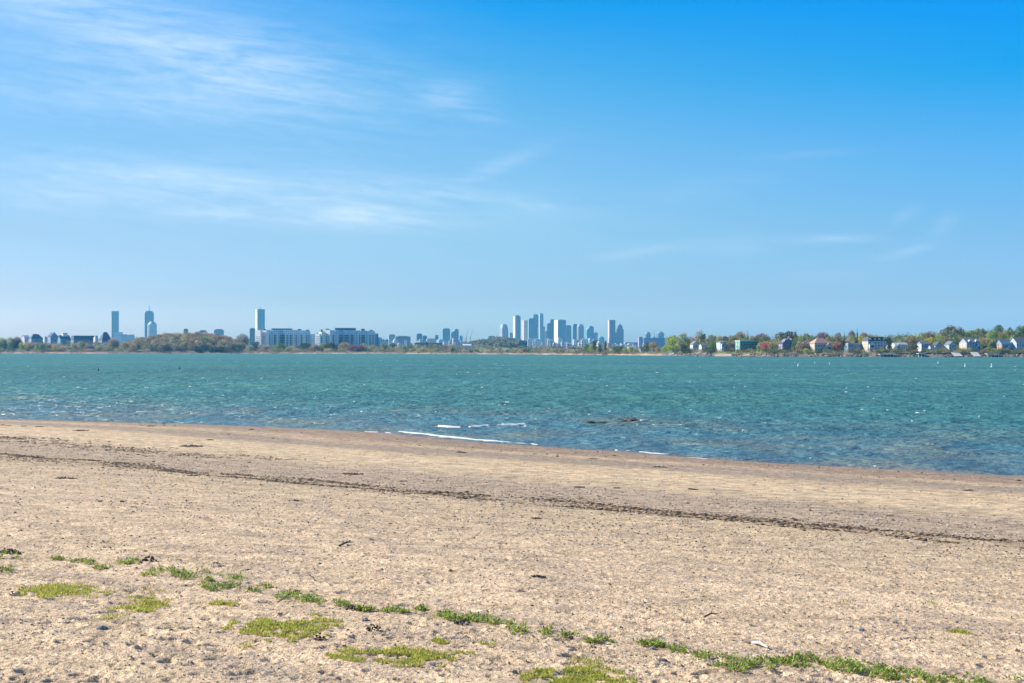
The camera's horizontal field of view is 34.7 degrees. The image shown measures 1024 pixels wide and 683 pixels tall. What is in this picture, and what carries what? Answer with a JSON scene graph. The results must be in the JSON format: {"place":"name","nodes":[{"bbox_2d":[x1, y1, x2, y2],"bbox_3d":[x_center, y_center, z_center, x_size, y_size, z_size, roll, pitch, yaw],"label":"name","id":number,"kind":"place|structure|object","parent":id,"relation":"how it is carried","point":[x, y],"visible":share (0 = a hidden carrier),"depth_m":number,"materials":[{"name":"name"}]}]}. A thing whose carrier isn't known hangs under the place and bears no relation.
{"place":"outdoors","nodes":[
{"label":"outdoors","id":0,"kind":"place"},
{"bbox_2d":[0,419,1023,682],"bbox_3d":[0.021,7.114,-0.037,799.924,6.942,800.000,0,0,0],"label":"beach","id":1,"kind":"structure","parent":0,"point":[604,589],"depth_m":35.39,"materials":[{"name":"sand"}]},
{"bbox_2d":[15,581,112,597],"bbox_3d":[-7.911,4.369,28.796,1.580,0.177,1.981,0,0,-34],"label":"grass patch","id":2,"kind":"object","parent":1,"relation":"on","point":[42,591],"visible":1,"depth_m":28.77,"materials":[{"name":"green plant"}]},
{"bbox_2d":[68,556,97,564],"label":"beach plant","id":3,"kind":"object","parent":1,"relation":"on","point":[82,559],"visible":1,"depth_m":33.50,"materials":[{"name":"green plant"}]},
{"bbox_2d":[93,562,112,569],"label":"beach plant","id":4,"kind":"object","parent":1,"relation":"on","point":[102,566],"visible":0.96,"depth_m":32.38,"materials":[{"name":"green plant"}]},
{"bbox_2d":[95,611,129,621],"bbox_3d":[-6.354,4.332,25.737,0.535,0.141,0.924,0,0,13],"label":"grass patch","id":5,"kind":"object","parent":1,"relation":"on","point":[105,617],"visible":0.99,"depth_m":25.83,"materials":[{"name":"green plant"}]},
{"bbox_2d":[114,556,139,564],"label":"beach plant","id":6,"kind":"object","parent":1,"relation":"on","point":[126,561],"visible":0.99,"depth_m":33.52,"materials":[{"name":"green plant"}]},
{"bbox_2d":[106,593,172,612],"bbox_3d":[-6.162,4.387,27.441,1.007,0.205,2.122,0,0,0],"label":"grass patch","id":7,"kind":"object","parent":1,"relation":"on","point":[145,604],"visible":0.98,"depth_m":27.18,"materials":[{"name":"green plant"}]},
{"bbox_2d":[0,435,305,459],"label":"seaweed wrack line","id":8,"kind":"object","parent":1,"relation":"on","point":[85,446],"visible":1,"depth_m":92.75,"materials":[{"name":"plant"}]},
{"bbox_2d":[142,566,179,575],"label":"beach plant","id":9,"kind":"object","parent":1,"relation":"on","point":[160,569],"visible":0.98,"depth_m":32.04,"materials":[{"name":"green plant"}]},
{"bbox_2d":[171,567,211,578],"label":"beach plant","id":10,"kind":"object","parent":1,"relation":"on","point":[186,574],"visible":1,"depth_m":31.50,"materials":[{"name":"green plant"}]},
{"bbox_2d":[196,571,245,590],"bbox_3d":[-5.371,4.462,30.446,0.914,0.204,2.256,0,0,0],"label":"beach plant","id":11,"kind":"object","parent":1,"relation":"on","point":[221,585],"visible":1,"depth_m":30.03,"materials":[{"name":"green plant"}]},
{"bbox_2d":[208,599,240,605],"bbox_3d":[-4.827,4.377,27.494,0.608,0.102,0.479,0,0,26],"label":"grass patch","id":12,"kind":"object","parent":1,"relation":"on","point":[221,602],"visible":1,"depth_m":27.44,"materials":[{"name":"green plant"}]},
{"bbox_2d":[243,582,276,592],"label":"beach plant","id":13,"kind":"object","parent":1,"relation":"on","point":[265,585],"visible":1,"depth_m":29.49,"materials":[{"name":"green plant"}]},
{"bbox_2d":[217,612,343,642],"bbox_3d":[-3.335,4.364,25.059,2.104,0.183,2.355,0,0,-41],"label":"grass patch","id":14,"kind":"object","parent":1,"relation":"on","point":[286,626],"visible":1,"depth_m":24.97,"materials":[{"name":"green plant"}]},
{"bbox_2d":[274,589,300,599],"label":"beach plant","id":15,"kind":"object","parent":1,"relation":"on","point":[289,593],"visible":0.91,"depth_m":28.73,"materials":[{"name":"green plant"}]},
{"bbox_2d":[296,591,321,602],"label":"beach plant","id":16,"kind":"object","parent":1,"relation":"on","point":[307,597],"visible":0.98,"depth_m":28.05,"materials":[{"name":"green plant"}]},
{"bbox_2d":[311,596,353,606],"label":"beach plant","id":17,"kind":"object","parent":1,"relation":"on","point":[344,602],"visible":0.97,"depth_m":27.63,"materials":[{"name":"green plant"}]},
{"bbox_2d":[353,604,380,611],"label":"beach plant","id":18,"kind":"object","parent":1,"relation":"on","point":[364,608],"visible":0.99,"depth_m":27.04,"materials":[{"name":"green plant"}]},
{"bbox_2d":[378,605,410,612],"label":"beach plant","id":19,"kind":"object","parent":1,"relation":"on","point":[396,609],"visible":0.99,"depth_m":27.07,"materials":[{"name":"green plant"}]},
{"bbox_2d":[324,644,477,667],"bbox_3d":[-1.588,4.332,22.677,1.851,0.175,1.639,0,0,22],"label":"grass patch","id":20,"kind":"object","parent":1,"relation":"on","point":[418,655],"visible":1,"depth_m":22.68,"materials":[{"name":"green plant"}]},
{"bbox_2d":[431,636,450,644],"bbox_3d":[-1.054,4.391,24.014,0.313,0.125,0.503,0,0,0],"label":"grass patch","id":21,"kind":"object","parent":1,"relation":"on","point":[436,640],"visible":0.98,"depth_m":23.98,"materials":[{"name":"green plant"}]},
{"bbox_2d":[433,608,473,621],"bbox_3d":[-0.965,4.443,26.605,0.704,0.181,1.088,0,0,9],"label":"beach plant","id":22,"kind":"object","parent":1,"relation":"on","point":[451,615],"visible":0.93,"depth_m":26.50,"materials":[{"name":"green plant"}]},
{"bbox_2d":[13,445,920,520],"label":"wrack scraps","id":23,"kind":"object","parent":1,"relation":"on","point":[484,482],"visible":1,"depth_m":68.16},
{"bbox_2d":[465,611,492,621],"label":"beach plant","id":24,"kind":"object","parent":1,"relation":"on","point":[475,615],"visible":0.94,"depth_m":26.47,"materials":[{"name":"green plant"}]},
{"bbox_2d":[483,614,514,624],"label":"beach plant","id":25,"kind":"object","parent":1,"relation":"on","point":[497,620],"visible":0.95,"depth_m":26.02,"materials":[{"name":"green plant"}]},
{"bbox_2d":[0,431,1023,682],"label":"pebbles","id":26,"kind":"object","parent":1,"relation":"on","point":[536,531],"visible":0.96,"depth_m":46.27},
{"bbox_2d":[0,452,1023,547],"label":"wrack straw","id":27,"kind":"object","parent":1,"relation":"on","point":[469,496],"visible":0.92,"depth_m":58.25,"materials":[{"name":"plant"}]},
{"bbox_2d":[0,453,1023,548],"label":"wrack line","id":28,"kind":"object","parent":1,"relation":"on","point":[847,527],"visible":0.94,"depth_m":55.03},
{"bbox_2d":[4,419,1021,480],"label":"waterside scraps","id":29,"kind":"object","parent":1,"relation":"on","point":[574,452],"visible":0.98,"depth_m":107.51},
{"bbox_2d":[503,618,527,633],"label":"beach plant","id":30,"kind":"object","parent":1,"relation":"on","point":[516,629],"visible":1,"depth_m":25.28,"materials":[{"name":"green plant"}]},
{"bbox_2d":[539,623,555,635],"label":"beach plant","id":31,"kind":"object","parent":1,"relation":"on","point":[544,630],"visible":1,"depth_m":25.13,"materials":[{"name":"green plant"}]},
{"bbox_2d":[557,628,581,637],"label":"beach plant","id":32,"kind":"object","parent":1,"relation":"on","point":[565,633],"visible":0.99,"depth_m":24.79,"materials":[{"name":"green plant"}]},
{"bbox_2d":[519,663,637,682],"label":"grass patch","id":33,"kind":"object","parent":1,"relation":"on","point":[581,677],"visible":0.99,"depth_m":21.33,"materials":[{"name":"green plant"}]},
{"bbox_2d":[569,654,605,665],"bbox_3d":[1.043,4.380,22.544,0.520,0.119,0.657,0,0,0],"label":"grass patch","id":34,"kind":"object","parent":1,"relation":"on","point":[588,659],"visible":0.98,"depth_m":22.51,"materials":[{"name":"green plant"}]},
{"bbox_2d":[582,634,603,643],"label":"beach plant","id":35,"kind":"object","parent":1,"relation":"on","point":[594,640],"visible":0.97,"depth_m":24.21,"materials":[{"name":"green plant"}]},
{"bbox_2d":[594,632,618,642],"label":"beach plant","id":36,"kind":"object","parent":1,"relation":"on","point":[597,636],"visible":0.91,"depth_m":24.43,"materials":[{"name":"green plant"}]},
{"bbox_2d":[637,636,669,647],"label":"beach plant","id":37,"kind":"object","parent":1,"relation":"on","point":[650,641],"visible":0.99,"depth_m":24.11,"materials":[{"name":"green plant"}]},
{"bbox_2d":[665,642,687,653],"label":"beach plant","id":38,"kind":"object","parent":1,"relation":"on","point":[677,648],"visible":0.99,"depth_m":23.67,"materials":[{"name":"green plant"}]},
{"bbox_2d":[691,648,719,666],"bbox_3d":[2.729,4.429,22.993,0.417,0.203,1.157,0,0,0],"label":"beach plant","id":39,"kind":"object","parent":1,"relation":"on","point":[704,653],"visible":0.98,"depth_m":23.19,"materials":[{"name":"green plant"}]},
{"bbox_2d":[711,651,758,673],"bbox_3d":[3.043,4.418,22.566,0.730,0.220,1.531,0,0,0],"label":"beach plant","id":40,"kind":"object","parent":1,"relation":"on","point":[734,664],"visible":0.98,"depth_m":22.47,"materials":[{"name":"green plant"}]},
{"bbox_2d":[743,654,775,669],"bbox_3d":[3.371,4.430,22.508,0.438,0.190,0.917,0,0,-5],"label":"beach plant","id":41,"kind":"object","parent":1,"relation":"on","point":[755,659],"visible":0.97,"depth_m":22.61,"materials":[{"name":"green plant"}]},
{"bbox_2d":[762,653,795,667],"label":"beach plant","id":42,"kind":"object","parent":1,"relation":"on","point":[773,660],"visible":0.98,"depth_m":22.75,"materials":[{"name":"green plant"}]},
{"bbox_2d":[784,649,831,667],"bbox_3d":[4.125,4.434,22.903,0.691,0.174,1.053,0,0,0],"label":"beach plant","id":43,"kind":"object","parent":1,"relation":"on","point":[796,656],"visible":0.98,"depth_m":22.98,"materials":[{"name":"green plant"}]},
{"bbox_2d":[818,655,866,673],"bbox_3d":[4.542,4.434,22.578,0.658,0.175,1.282,0,0,0],"label":"beach plant","id":44,"kind":"object","parent":1,"relation":"on","point":[837,662],"visible":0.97,"depth_m":22.42,"materials":[{"name":"green plant"}]},
{"bbox_2d":[850,658,895,679],"bbox_3d":[4.906,4.440,22.212,0.644,0.186,1.476,0,0,0],"label":"beach plant","id":45,"kind":"object","parent":1,"relation":"on","point":[878,666],"visible":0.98,"depth_m":22.17,"materials":[{"name":"green plant"}]},
{"bbox_2d":[882,665,942,682],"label":"beach plant","id":46,"kind":"object","parent":1,"relation":"on","point":[926,677],"visible":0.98,"depth_m":21.79,"materials":[{"name":"green plant"}]},
{"bbox_2d":[948,628,971,634],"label":"grass patch","id":47,"kind":"object","parent":1,"relation":"on","point":[959,630],"visible":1,"depth_m":25.89,"materials":[{"name":"green plant"}]},
{"bbox_2d":[937,671,993,682],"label":"beach plant","id":48,"kind":"object","parent":1,"relation":"on","point":[978,678],"visible":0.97,"depth_m":21.47,"materials":[{"name":"green plant"}]},
{"bbox_2d":[0,354,1023,476],"bbox_3d":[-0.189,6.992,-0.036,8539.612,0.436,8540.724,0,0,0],"label":"sea","id":49,"kind":"structure","parent":0,"point":[822,411],"depth_m":230.31,"materials":[{"name":"liquid"}]},
{"bbox_2d":[364,419,705,458],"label":"surf foam","id":50,"kind":"object","parent":49,"relation":"on","point":[502,424],"visible":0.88,"depth_m":140.31,"materials":[{"name":"white"}]},
{"bbox_2d":[0,340,1023,356],"bbox_3d":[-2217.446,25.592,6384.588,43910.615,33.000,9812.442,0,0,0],"label":"shore land","id":51,"kind":"structure","parent":0,"point":[801,354],"depth_m":2538.65,"materials":[{"name":"plant"}]},
{"bbox_2d":[28,334,42,343],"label":"townhouse","id":52,"kind":"structure","parent":51,"relation":"on","point":[37,338],"depth_m":3402.17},
{"bbox_2d":[47,332,57,343],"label":"townhouse","id":53,"kind":"structure","parent":51,"relation":"on","point":[52,337],"depth_m":3380.98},
{"bbox_2d":[57,333,70,345],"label":"townhouse","id":54,"kind":"structure","parent":51,"relation":"on","point":[63,338],"depth_m":3363.17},
{"bbox_2d":[9,341,122,349],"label":"shore wood","id":55,"kind":"object","parent":51,"relation":"on","point":[95,343],"visible":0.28,"depth_m":3187.98,"materials":[{"name":"green plant"}]},
{"bbox_2d":[71,336,98,344],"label":"townhouse","id":56,"kind":"structure","parent":51,"relation":"on","point":[78,339],"depth_m":3417.04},
{"bbox_2d":[99,332,111,344],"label":"townhouse","id":57,"kind":"structure","parent":51,"relation":"on","point":[104,337],"depth_m":3362.45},
{"bbox_2d":[107,338,119,347],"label":"bare tree","id":58,"kind":"object","parent":51,"relation":"on","point":[114,342],"visible":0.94,"depth_m":3137.32,"materials":[{"name":"grey plant"}]},
{"bbox_2d":[112,311,118,338],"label":"office tower","id":59,"kind":"structure","parent":51,"relation":"on","point":[115,321],"depth_m":9485.11,"materials":[{"name":"glass"}]},
{"bbox_2d":[144,306,153,337],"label":"office tower","id":60,"kind":"structure","parent":51,"relation":"on","point":[148,316],"depth_m":9480.78,"materials":[{"name":"glass"}]},
{"bbox_2d":[148,322,156,337],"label":"office tower","id":61,"kind":"structure","parent":51,"relation":"on","point":[152,328],"depth_m":8983.65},
{"bbox_2d":[120,331,243,351],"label":"knoll woodland","id":62,"kind":"object","parent":51,"relation":"on","point":[174,339],"visible":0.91,"depth_m":3111.51,"materials":[{"name":"green plant"}]},
{"bbox_2d":[182,340,241,351],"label":"knoll evergreens","id":63,"kind":"object","parent":51,"relation":"on","point":[211,348],"visible":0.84,"depth_m":3053.26,"materials":[{"name":"green plant"}]},
{"bbox_2d":[13,343,448,351],"bbox_3d":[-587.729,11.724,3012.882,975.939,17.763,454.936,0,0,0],"label":"shore tree belt","id":64,"kind":"object","parent":51,"relation":"on","point":[408,346],"visible":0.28,"depth_m":2958.70,"materials":[{"name":"green plant"}]},
{"bbox_2d":[235,334,250,350],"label":"bare tree","id":65,"kind":"object","parent":51,"relation":"on","point":[245,339],"visible":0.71,"depth_m":3150.88,"materials":[{"name":"grey plant"}]},
{"bbox_2d":[249,328,254,344],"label":"office tower","id":66,"kind":"structure","parent":51,"relation":"on","point":[252,335],"depth_m":5193.28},
{"bbox_2d":[255,308,264,329],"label":"office tower","id":67,"kind":"structure","parent":51,"relation":"on","point":[260,319],"depth_m":9485.96,"materials":[{"name":"glass"}]},
{"bbox_2d":[255,328,314,351],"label":"apartment building","id":68,"kind":"structure","parent":51,"relation":"on","point":[284,336],"depth_m":3283.20,"materials":[{"name":"white glass"}]},
{"bbox_2d":[315,330,324,351],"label":"apartment building","id":69,"kind":"structure","parent":51,"relation":"on","point":[319,337],"depth_m":3243.35,"materials":[{"name":"white concrete"}]},
{"bbox_2d":[0,340,641,352],"bbox_3d":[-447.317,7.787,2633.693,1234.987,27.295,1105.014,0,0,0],"label":"shore scrub","id":70,"kind":"object","parent":51,"relation":"on","point":[447,349],"visible":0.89,"depth_m":2933.19,"materials":[{"name":"green plant"}]},
{"bbox_2d":[0,352,666,355],"bbox_3d":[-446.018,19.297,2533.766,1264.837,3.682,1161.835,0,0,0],"label":"tide line stones","id":71,"kind":"object","parent":51,"relation":"on","point":[349,353],"visible":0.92,"depth_m":2868.16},
{"bbox_2d":[0,349,670,354],"bbox_3d":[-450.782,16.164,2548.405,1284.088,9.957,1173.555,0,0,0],"label":"marsh edge","id":72,"kind":"object","parent":51,"relation":"on","point":[584,352],"visible":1,"depth_m":2827.95,"materials":[{"name":"beige plant"}]},
{"bbox_2d":[323,328,384,351],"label":"apartment building","id":73,"kind":"structure","parent":51,"relation":"on","point":[350,336],"depth_m":3286.95,"materials":[{"name":"white glass"}]},
{"bbox_2d":[395,336,410,345],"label":"office tower","id":74,"kind":"structure","parent":51,"relation":"on","point":[400,339],"depth_m":6377.89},
{"bbox_2d":[441,328,449,344],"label":"office tower","id":75,"kind":"structure","parent":51,"relation":"on","point":[445,334],"depth_m":7986.17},
{"bbox_2d":[457,336,520,348],"bbox_3d":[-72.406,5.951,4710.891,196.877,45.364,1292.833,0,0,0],"label":"hill woodland","id":76,"kind":"object","parent":51,"relation":"on","point":[496,341],"visible":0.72,"depth_m":4264.72,"materials":[{"name":"green plant"}]},
{"bbox_2d":[499,324,508,337],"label":"office tower","id":77,"kind":"structure","parent":51,"relation":"on","point":[503,332],"depth_m":9287.98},
{"bbox_2d":[513,315,520,338],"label":"office tower","id":78,"kind":"structure","parent":51,"relation":"on","point":[516,326],"depth_m":9389.59,"materials":[{"name":"glass"}]},
{"bbox_2d":[521,320,527,340],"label":"office tower","id":79,"kind":"structure","parent":51,"relation":"on","point":[524,329],"depth_m":9093.49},
{"bbox_2d":[528,318,535,338],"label":"office tower","id":80,"kind":"structure","parent":51,"relation":"on","point":[531,327],"depth_m":8985.67,"materials":[{"name":"glass"}]},
{"bbox_2d":[539,313,542,342],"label":"office tower","id":81,"kind":"structure","parent":51,"relation":"on","point":[541,326],"depth_m":9293.82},
{"bbox_2d":[454,342,643,350],"bbox_3d":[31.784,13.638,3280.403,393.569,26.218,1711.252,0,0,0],"label":"city edge greenery","id":82,"kind":"object","parent":51,"relation":"on","point":[479,346],"visible":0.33,"depth_m":2851.45,"materials":[{"name":"green plant"}]},
{"bbox_2d":[547,323,551,338],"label":"office tower","id":83,"kind":"structure","parent":51,"relation":"on","point":[549,330],"depth_m":9290.36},
{"bbox_2d":[554,320,565,342],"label":"office tower","id":84,"kind":"structure","parent":51,"relation":"on","point":[559,328],"depth_m":9083.68,"materials":[{"name":"glass"}]},
{"bbox_2d":[566,325,570,342],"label":"office tower","id":85,"kind":"structure","parent":51,"relation":"on","point":[568,333],"depth_m":9488.26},
{"bbox_2d":[577,324,583,341],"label":"office tower","id":86,"kind":"structure","parent":51,"relation":"on","point":[580,332],"depth_m":9185.74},
{"bbox_2d":[585,326,593,339],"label":"office tower","id":87,"kind":"structure","parent":51,"relation":"on","point":[589,331],"depth_m":8986.81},
{"bbox_2d":[608,320,614,343],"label":"office tower","id":88,"kind":"structure","parent":51,"relation":"on","point":[611,331],"depth_m":8987.20,"materials":[{"name":"glass"}]},
{"bbox_2d":[616,324,623,343],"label":"office tower","id":89,"kind":"structure","parent":51,"relation":"on","point":[619,334],"depth_m":8989.83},
{"bbox_2d":[642,338,668,350],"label":"office tower","id":90,"kind":"structure","parent":51,"relation":"on","point":[661,342],"depth_m":6470.74,"materials":[{"name":"glass"}]},
{"bbox_2d":[664,335,680,351],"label":"leafy tree","id":91,"kind":"object","parent":51,"relation":"on","point":[670,344],"visible":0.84,"depth_m":1977.82,"materials":[{"name":"green plant"}]},
{"bbox_2d":[675,333,689,347],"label":"leafy tree","id":92,"kind":"object","parent":51,"relation":"on","point":[682,341],"visible":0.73,"depth_m":1957.73,"materials":[{"name":"green plant"}]},
{"bbox_2d":[676,346,718,353],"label":"point thicket","id":93,"kind":"object","parent":51,"relation":"on","point":[705,348],"visible":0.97,"depth_m":1855.01,"materials":[{"name":"green plant"}]},
{"bbox_2d":[716,340,726,350],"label":"house","id":94,"kind":"structure","parent":51,"relation":"on","point":[721,344],"depth_m":1838.40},
{"bbox_2d":[735,340,756,351],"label":"flat roofed house","id":95,"kind":"structure","parent":51,"relation":"on","point":[742,344],"depth_m":1781.12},
{"bbox_2d":[778,338,793,350],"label":"house","id":96,"kind":"structure","parent":51,"relation":"on","point":[785,344],"depth_m":1732.93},
{"bbox_2d":[773,331,800,344],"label":"leafy tree","id":97,"kind":"object","parent":51,"relation":"on","point":[786,335],"visible":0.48,"depth_m":1772.72,"materials":[{"name":"green plant"}]},
{"bbox_2d":[795,340,809,350],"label":"shrub","id":98,"kind":"object","parent":51,"relation":"on","point":[803,343],"visible":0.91,"depth_m":1710.02,"materials":[{"name":"green plant"}]},
{"bbox_2d":[809,337,831,352],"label":"villa","id":99,"kind":"object","parent":51,"relation":"on","point":[819,343],"visible":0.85,"depth_m":1699.09,"materials":[{"name":"paint"}]},
{"bbox_2d":[664,328,1023,349],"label":"trees","id":100,"kind":"object","parent":51,"relation":"on","point":[956,339],"visible":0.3,"depth_m":1748.63,"materials":[{"name":"green plant"}]},
{"bbox_2d":[667,352,1023,356],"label":"shore boulders","id":101,"kind":"object","parent":51,"relation":"on","point":[853,353],"visible":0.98,"depth_m":1670.08,"materials":[{"name":"stone"}]},
{"bbox_2d":[672,346,1023,353],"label":"bank planting","id":102,"kind":"object","parent":51,"relation":"on","point":[857,350],"visible":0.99,"depth_m":1681.30,"materials":[{"name":"green plant"}]},
{"bbox_2d":[844,343,861,351],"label":"house","id":103,"kind":"structure","parent":51,"relation":"on","point":[851,346],"depth_m":1705.53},
{"bbox_2d":[862,336,886,351],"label":"mansard house","id":104,"kind":"structure","parent":51,"relation":"on","point":[874,343],"depth_m":1698.26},
{"bbox_2d":[891,342,907,350],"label":"house","id":105,"kind":"structure","parent":51,"relation":"on","point":[898,345],"depth_m":1689.58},
{"bbox_2d":[916,340,930,351],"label":"house","id":106,"kind":"structure","parent":51,"relation":"on","point":[923,345],"depth_m":1684.79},
{"bbox_2d":[944,341,956,351],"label":"house","id":107,"kind":"structure","parent":51,"relation":"on","point":[949,344],"depth_m":1670.98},
{"bbox_2d":[939,325,964,335],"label":"leafy tree","id":108,"kind":"object","parent":51,"relation":"on","point":[950,328],"visible":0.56,"depth_m":1763.16,"materials":[{"name":"green plant"}]},
{"bbox_2d":[959,337,980,351],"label":"house","id":109,"kind":"structure","parent":51,"relation":"on","point":[971,343],"depth_m":1670.10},
{"bbox_2d":[995,339,1011,351],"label":"house","id":110,"kind":"structure","parent":51,"relation":"on","point":[1001,343],"depth_m":1659.57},
{"bbox_2d":[1010,336,1023,351],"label":"house","id":111,"kind":"structure","parent":51,"relation":"on","point":[1017,342],"depth_m":1659.53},
{"bbox_2d":[0,0,1023,344],"label":"sky","id":112,"kind":"structure","parent":0,"point":[409,168],"materials":[{"name":"blue"}]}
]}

